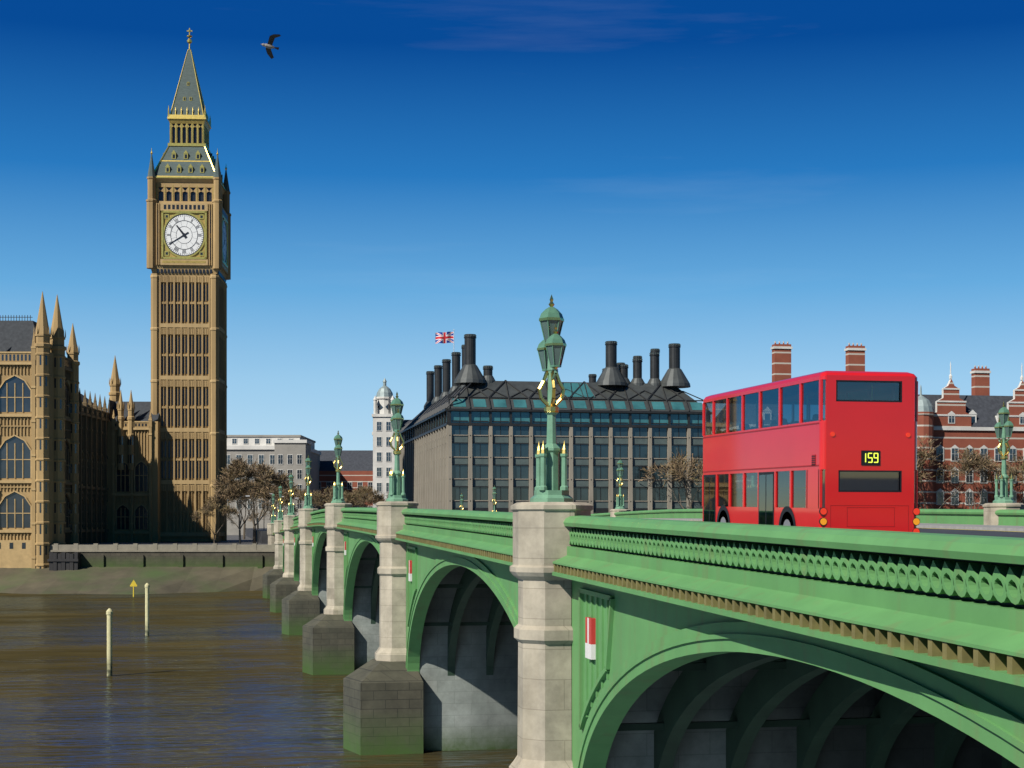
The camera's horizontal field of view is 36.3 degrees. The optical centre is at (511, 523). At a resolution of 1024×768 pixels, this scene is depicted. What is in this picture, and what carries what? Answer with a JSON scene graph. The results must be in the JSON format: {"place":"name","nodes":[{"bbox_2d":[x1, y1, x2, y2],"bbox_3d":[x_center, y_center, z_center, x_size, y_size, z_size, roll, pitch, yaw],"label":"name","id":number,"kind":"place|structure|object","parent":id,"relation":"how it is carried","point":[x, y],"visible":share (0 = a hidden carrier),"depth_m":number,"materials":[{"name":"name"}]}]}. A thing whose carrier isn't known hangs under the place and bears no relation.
{"place":"outdoors","nodes":[
{"label":"outdoors","id":0,"kind":"place"},
{"bbox_2d":[0,567,272,593],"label":"river bank","id":1,"kind":"structure","parent":0,"point":[109,580],"depth_m":245.99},
{"bbox_2d":[47,552,80,570],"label":"timber dolphin fender","id":2,"kind":"object","parent":1,"relation":"on","point":[61,561],"visible":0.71,"depth_m":250.01,"materials":[{"name":"grey wood"}]},
{"bbox_2d":[49,543,274,567],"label":"embankment wall","id":3,"kind":"structure","parent":0,"point":[177,555],"depth_m":252.17,"materials":[{"name":"grey stone"}]},
{"bbox_2d":[66,535,267,544],"bbox_3d":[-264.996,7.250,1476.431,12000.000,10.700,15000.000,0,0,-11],"label":"ground","id":4,"kind":"structure","parent":0,"point":[231,539],"depth_m":286.71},
{"bbox_2d":[0,291,160,568],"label":"palace of westminster","id":5,"kind":"structure","parent":4,"relation":"on","point":[33,481],"depth_m":254.38,"materials":[{"name":"beige stone"}]},
{"bbox_2d":[65,357,111,543],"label":"palace wing","id":6,"kind":"structure","parent":5,"relation":"attached to","point":[93,500],"depth_m":275.55,"materials":[{"name":"stone"}]},
{"bbox_2d":[146,28,230,541],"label":"clock tower","id":7,"kind":"structure","parent":4,"relation":"on","point":[188,235],"depth_m":291.21,"materials":[{"name":"stone"}]},
{"bbox_2d":[227,435,320,534],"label":"building","id":8,"kind":"structure","parent":4,"relation":"on","point":[288,453],"depth_m":481.88,"materials":[{"name":"white stone"}]},
{"bbox_2d":[399,334,711,513],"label":"office building","id":9,"kind":"structure","parent":4,"relation":"on","point":[473,435],"depth_m":284.20,"materials":[{"name":"grey stone"}]},
{"bbox_2d":[435,332,452,343],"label":"union flag on pole","id":10,"kind":"object","parent":9,"relation":"on","point":[443,337],"visible":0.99,"depth_m":310.72,"materials":[{"name":"multicoloured fabric"}]},
{"bbox_2d":[263,501,1023,767],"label":"bridge piers","id":11,"kind":"structure","parent":4,"relation":"on","point":[520,699],"depth_m":71.89,"materials":[{"name":"grey stone"}]},
{"bbox_2d":[271,294,572,522],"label":"street lamps","id":12,"kind":"object","parent":11,"relation":"on","point":[551,455],"visible":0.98,"depth_m":39.27,"materials":[{"name":"green metal"}]},
{"bbox_2d":[319,546,1018,767],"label":"arch ribs","id":13,"kind":"object","parent":11,"relation":"attached to","point":[773,683],"visible":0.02,"depth_m":37.28,"materials":[{"name":"green metal"}]},
{"bbox_2d":[460,402,1014,511],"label":"street lamps","id":14,"kind":"object","parent":11,"relation":"on","point":[1003,426],"visible":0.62,"depth_m":79.86,"materials":[{"name":"green metal"}]},
{"bbox_2d":[283,526,1023,767],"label":"bridge arches","id":15,"kind":"structure","parent":4,"relation":"on","point":[628,649],"depth_m":32.34,"materials":[{"name":"green metal"}]},
{"bbox_2d":[272,508,1023,686],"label":"bridge parapet","id":16,"kind":"structure","parent":15,"relation":"on","point":[954,602],"depth_m":22.28,"materials":[{"name":"green metal"}]},
{"bbox_2d":[711,341,1023,508],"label":"norman shaw buildings","id":17,"kind":"structure","parent":4,"relation":"on","point":[951,419],"depth_m":293.79,"materials":[{"name":"red brick"}]},
{"bbox_2d":[190,456,301,542],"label":"trees","id":18,"kind":"object","parent":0,"point":[265,473],"visible":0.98,"depth_m":271.69,"materials":[{"name":"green plant"}]},
{"bbox_2d":[246,528,267,543],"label":"wall","id":19,"kind":"structure","parent":0,"point":[262,536],"depth_m":289.44,"materials":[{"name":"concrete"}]},
{"bbox_2d":[239,493,298,543],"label":"street lamps","id":20,"kind":"object","parent":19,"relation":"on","point":[258,521],"visible":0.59,"depth_m":267.86,"materials":[{"name":"black metal"}]},
{"bbox_2d":[227,479,388,538],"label":"trees","id":21,"kind":"object","parent":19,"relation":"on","point":[355,497],"visible":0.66,"depth_m":390.20,"materials":[{"name":"brown plant"}]},
{"bbox_2d":[638,434,1023,508],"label":"trees","id":22,"kind":"object","parent":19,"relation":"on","point":[977,461],"visible":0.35,"depth_m":285.40,"materials":[{"name":"brown plant"}]},
{"bbox_2d":[0,591,516,767],"bbox_3d":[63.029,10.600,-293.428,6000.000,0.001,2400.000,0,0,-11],"label":"river water","id":23,"kind":"structure","parent":0,"point":[210,680],"depth_m":98.72,"materials":[{"name":"brown liquid"}]},
{"bbox_2d":[106,580,149,675],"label":"river posts","id":24,"kind":"object","parent":23,"relation":"in","point":[109,612],"visible":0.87,"depth_m":108.69,"materials":[{"name":"paint"}]},
{"bbox_2d":[261,34,280,58],"bbox_3d":[-9.140,-18.399,60.100,1.023,0.626,0.868,0,0,27],"label":"seagull","id":25,"kind":"object","parent":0,"point":[269,46],"visible":1,"depth_m":59.92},
{"bbox_2d":[318,450,372,509],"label":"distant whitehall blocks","id":26,"kind":"structure","parent":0,"point":[356,469],"depth_m":520.14,"materials":[{"name":"red brick"}]},
{"bbox_2d":[372,378,410,507],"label":"white tower building","id":27,"kind":"structure","parent":0,"point":[383,454],"depth_m":429.40,"materials":[{"name":"white stone"}]},
{"bbox_2d":[0,0,1023,449],"label":"sky","id":28,"kind":"structure","parent":0,"point":[724,181],"materials":[{"name":"blue"}]},
{"bbox_2d":[591,509,1023,525],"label":"bridge parapet","id":29,"kind":"structure","parent":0,"point":[975,519],"depth_m":85.44,"materials":[{"name":"green metal"}]},
{"bbox_2d":[643,518,1023,537],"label":"road","id":30,"kind":"structure","parent":0,"point":[992,530],"depth_m":71.47,"materials":[{"name":"grey asphalt"}]},
{"bbox_2d":[702,371,919,531],"bbox_3d":[7.940,-1.631,43.175,2.630,4.610,9.776,0,0,-11],"label":"double-decker bus","id":31,"kind":"object","parent":30,"relation":"on","point":[832,449],"visible":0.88,"depth_m":38.74,"materials":[{"name":"paint"}]}
]}

